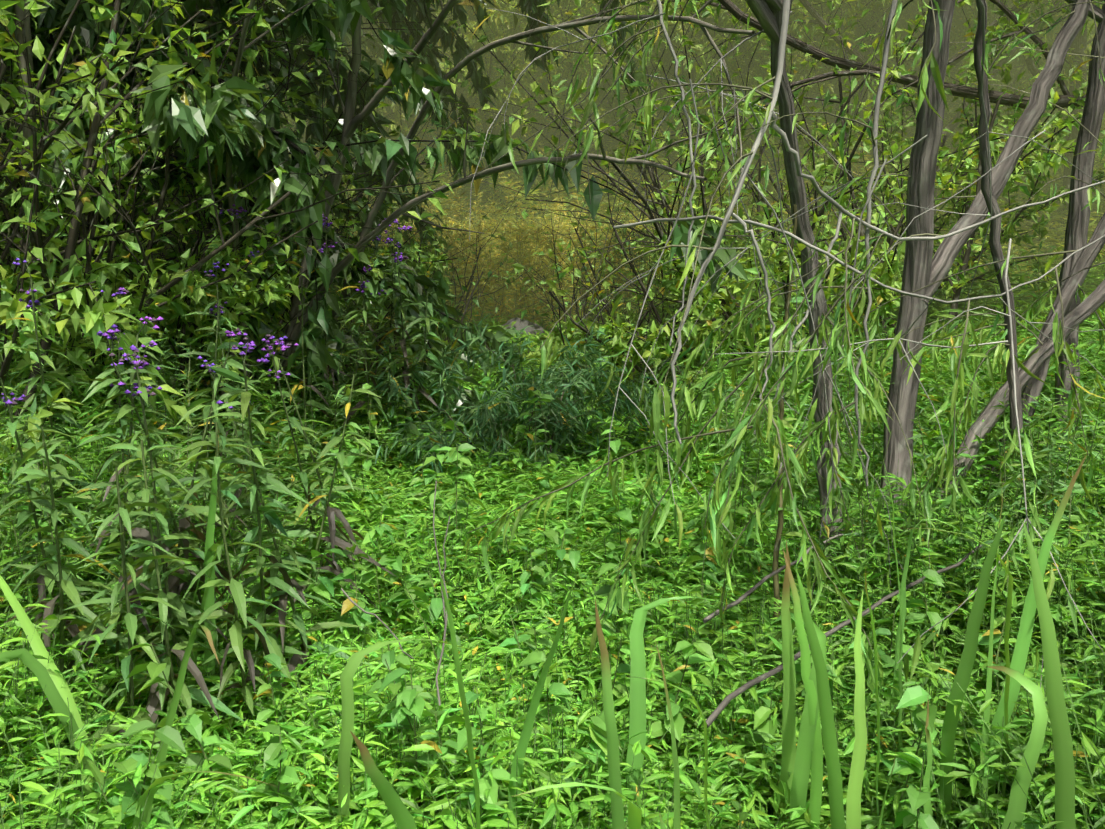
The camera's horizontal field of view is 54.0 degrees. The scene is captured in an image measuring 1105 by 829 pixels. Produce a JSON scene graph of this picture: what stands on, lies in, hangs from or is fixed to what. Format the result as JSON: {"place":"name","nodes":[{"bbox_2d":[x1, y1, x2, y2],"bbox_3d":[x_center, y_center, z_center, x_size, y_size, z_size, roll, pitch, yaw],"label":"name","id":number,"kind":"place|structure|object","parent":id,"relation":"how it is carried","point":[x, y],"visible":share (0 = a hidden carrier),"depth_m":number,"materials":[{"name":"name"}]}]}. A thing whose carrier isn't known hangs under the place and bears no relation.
{"place":"outdoors","nodes":[
{"label":"outdoors","id":0,"kind":"place"},
{"bbox_2d":[0,35,1104,828],"bbox_3d":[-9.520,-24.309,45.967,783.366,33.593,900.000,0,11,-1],"label":"ground","id":1,"kind":"structure","parent":0,"point":[660,377],"depth_m":20.58,"materials":[{"name":"soil"}]},
{"bbox_2d":[0,204,450,758],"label":"ironweed","id":2,"kind":"object","parent":1,"relation":"on","point":[137,590],"depth_m":3.22,"materials":[{"name":"green plant"}]},
{"bbox_2d":[0,0,748,466],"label":"dark tree","id":3,"kind":"object","parent":1,"relation":"on","point":[186,122],"depth_m":6.26,"materials":[{"name":"green plant"}]},
{"bbox_2d":[13,0,806,409],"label":"slender tree","id":4,"kind":"object","parent":1,"relation":"on","point":[351,120],"depth_m":5.95,"materials":[{"name":"plant"}]},
{"bbox_2d":[500,317,544,342],"bbox_3d":[-0.350,-0.815,11.230,0.543,0.386,0.448,0,11,-1],"label":"rock","id":5,"kind":"object","parent":1,"relation":"on","point":[531,329],"visible":0.27,"depth_m":11.16,"materials":[{"name":"grey stone"}]},
{"bbox_2d":[0,79,1103,828],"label":"weed stems","id":6,"kind":"object","parent":1,"relation":"on","point":[758,475],"visible":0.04,"depth_m":4.65,"materials":[{"name":"green plant"}]},
{"bbox_2d":[0,39,1104,828],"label":"ground cover","id":7,"kind":"object","parent":1,"relation":"on","point":[414,517],"depth_m":3.56,"materials":[{"name":"green plant"}]},
{"bbox_2d":[341,480,1002,727],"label":"fallen sticks","id":8,"kind":"object","parent":7,"relation":"on","point":[716,712],"visible":0.77,"depth_m":3.02,"materials":[{"name":"brown wood"}]},
{"bbox_2d":[0,0,1104,243],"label":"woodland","id":9,"kind":"object","parent":1,"relation":"on","point":[730,20],"depth_m":16.96,"materials":[{"name":"green plant"}]},
{"bbox_2d":[0,0,1104,828],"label":"weed and shrub leaves","id":10,"kind":"object","parent":1,"relation":"on","point":[100,316],"visible":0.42,"depth_m":6.43,"materials":[{"name":"green plant"}]},
{"bbox_2d":[0,431,1104,828],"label":"grass blades","id":11,"kind":"object","parent":1,"relation":"on","point":[804,759],"visible":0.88,"depth_m":2.48,"materials":[{"name":"green plant"}]},
{"bbox_2d":[0,0,1104,505],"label":"shrub wood","id":12,"kind":"object","parent":1,"relation":"on","point":[76,238],"visible":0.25,"depth_m":7.23,"materials":[{"name":"plant"}]},
{"bbox_2d":[357,0,1104,696],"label":"willow","id":13,"kind":"object","parent":1,"relation":"on","point":[835,344],"depth_m":3.55,"materials":[{"name":"green plant"}]}
]}

